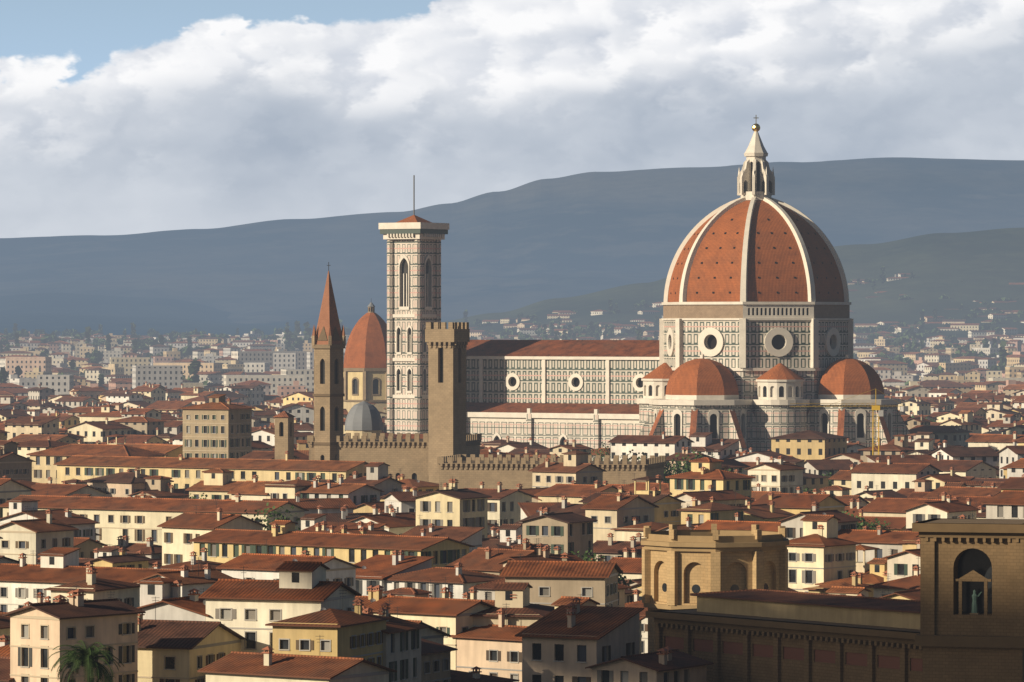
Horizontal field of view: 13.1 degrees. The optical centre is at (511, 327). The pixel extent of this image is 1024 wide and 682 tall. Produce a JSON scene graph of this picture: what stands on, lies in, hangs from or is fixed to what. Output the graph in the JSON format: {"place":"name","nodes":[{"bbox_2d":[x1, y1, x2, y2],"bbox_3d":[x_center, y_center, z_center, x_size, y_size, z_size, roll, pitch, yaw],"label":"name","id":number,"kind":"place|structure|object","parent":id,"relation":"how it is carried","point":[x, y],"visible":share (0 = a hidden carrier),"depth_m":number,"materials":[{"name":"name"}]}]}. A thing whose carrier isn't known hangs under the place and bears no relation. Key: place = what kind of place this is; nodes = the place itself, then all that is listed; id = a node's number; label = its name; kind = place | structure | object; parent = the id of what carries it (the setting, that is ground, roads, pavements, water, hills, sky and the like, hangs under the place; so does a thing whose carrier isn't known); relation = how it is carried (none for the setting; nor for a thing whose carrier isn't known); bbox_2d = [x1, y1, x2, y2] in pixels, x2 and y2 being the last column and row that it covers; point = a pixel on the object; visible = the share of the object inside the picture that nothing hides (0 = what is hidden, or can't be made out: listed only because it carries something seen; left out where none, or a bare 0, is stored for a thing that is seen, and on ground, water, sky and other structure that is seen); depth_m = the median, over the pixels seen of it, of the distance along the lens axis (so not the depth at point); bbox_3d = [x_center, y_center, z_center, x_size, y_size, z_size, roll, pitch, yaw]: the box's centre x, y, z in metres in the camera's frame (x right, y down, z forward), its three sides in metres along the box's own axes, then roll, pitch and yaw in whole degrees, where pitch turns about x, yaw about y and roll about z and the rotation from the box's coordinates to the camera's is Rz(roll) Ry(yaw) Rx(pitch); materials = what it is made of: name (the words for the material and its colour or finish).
{"place":"outdoors","nodes":[
{"label":"outdoors","id":0,"kind":"place"},
{"bbox_2d":[0,293,352,334],"bbox_3d":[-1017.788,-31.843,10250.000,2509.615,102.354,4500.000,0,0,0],"label":"hill","id":1,"kind":"structure","parent":0,"point":[48,313],"depth_m":9478.38,"materials":[{"name":"plant"}]},
{"bbox_2d":[0,157,1023,327],"bbox_3d":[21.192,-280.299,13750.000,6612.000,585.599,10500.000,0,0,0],"label":"mountain","id":2,"kind":"structure","parent":0,"point":[524,245],"depth_m":13025.62,"materials":[{"name":"plant"}]},
{"bbox_2d":[0,442,1023,681],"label":"city walls","id":3,"kind":"structure","parent":0,"point":[334,641],"depth_m":619.57,"materials":[{"name":"paint"}]},
{"bbox_2d":[0,440,1023,681],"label":"city roofs","id":4,"kind":"structure","parent":3,"relation":"on","point":[592,622],"depth_m":663.49,"materials":[{"name":"tile"}]},
{"bbox_2d":[0,0,1023,237],"label":"sky","id":5,"kind":"structure","parent":0,"point":[118,117],"materials":[{"name":"white"}]},
{"bbox_2d":[291,228,1023,350],"bbox_3d":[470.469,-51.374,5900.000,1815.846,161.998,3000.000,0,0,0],"label":"hill","id":6,"kind":"structure","parent":0,"point":[987,266],"depth_m":5266.81,"materials":[{"name":"plant"}]},
{"bbox_3d":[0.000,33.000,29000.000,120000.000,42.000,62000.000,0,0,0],"label":"ground","id":7,"kind":"structure","parent":0,"visible":0},
{"bbox_2d":[307,262,665,489],"bbox_3d":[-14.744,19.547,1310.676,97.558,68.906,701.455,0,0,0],"label":"medieval buildings","id":8,"kind":"structure","parent":7,"relation":"on","point":[352,381],"depth_m":1009.62,"materials":[{"name":"stone"}]},
{"bbox_2d":[0,385,1023,494],"bbox_3d":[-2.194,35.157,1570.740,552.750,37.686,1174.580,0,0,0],"label":"building walls","id":9,"kind":"structure","parent":7,"relation":"on","point":[812,449],"depth_m":1165.47,"materials":[{"name":"paint"}]},
{"bbox_2d":[0,384,1023,495],"bbox_3d":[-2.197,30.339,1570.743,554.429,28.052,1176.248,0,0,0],"label":"city roofs","id":10,"kind":"structure","parent":9,"relation":"on","point":[134,451],"depth_m":1165.15,"materials":[{"name":"tile"}]},
{"bbox_2d":[0,381,1023,493],"bbox_3d":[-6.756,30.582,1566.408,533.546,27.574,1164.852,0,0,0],"label":"city buildings","id":11,"kind":"structure","parent":9,"relation":"on","point":[687,451],"depth_m":1137.94,"materials":[{"name":"paint"}]},
{"bbox_2d":[0,446,1023,681],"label":"houses","id":12,"kind":"structure","parent":7,"relation":"on","point":[76,597],"depth_m":660.57,"materials":[{"name":"paint"}]},
{"bbox_2d":[0,331,1023,396],"bbox_3d":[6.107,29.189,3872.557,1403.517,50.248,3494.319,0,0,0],"label":"buildings","id":13,"kind":"structure","parent":7,"relation":"on","point":[296,368],"depth_m":3076.32,"materials":[{"name":"paint"}]},
{"bbox_2d":[0,334,1023,394],"bbox_3d":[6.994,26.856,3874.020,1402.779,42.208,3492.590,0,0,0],"label":"city roofs","id":14,"kind":"structure","parent":13,"relation":"on","point":[925,383],"depth_m":3290.58,"materials":[{"name":"tile"}]},
{"bbox_2d":[0,265,1023,585],"bbox_3d":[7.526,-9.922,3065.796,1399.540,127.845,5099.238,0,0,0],"label":"trees","id":15,"kind":"object","parent":7,"relation":"on","point":[290,337],"visible":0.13,"depth_m":4370.90,"materials":[{"name":"green plant"}]},
{"bbox_2d":[48,389,1023,681],"bbox_3d":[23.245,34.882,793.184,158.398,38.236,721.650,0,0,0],"label":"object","id":16,"kind":"structure","parent":7,"relation":"on","point":[730,605],"depth_m":489.13,"materials":[{"name":"stone"}]},
{"bbox_2d":[379,124,910,451],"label":"cathedral","id":17,"kind":"structure","parent":7,"relation":"on","point":[751,344],"depth_m":1287.83,"materials":[{"name":"stone"}]},
{"bbox_2d":[470,273,1023,343],"bbox_3d":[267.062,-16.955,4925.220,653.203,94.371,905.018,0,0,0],"label":"villa walls","id":18,"kind":"structure","parent":7,"relation":"on","point":[901,330],"depth_m":4771.33,"materials":[{"name":"beige paint"}]},
{"bbox_2d":[469,273,1023,339],"bbox_3d":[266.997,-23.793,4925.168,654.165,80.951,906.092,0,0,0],"label":"villa roofs","id":19,"kind":"structure","parent":18,"relation":"on","point":[883,333],"depth_m":4779.19,"materials":[{"name":"brown tile"}]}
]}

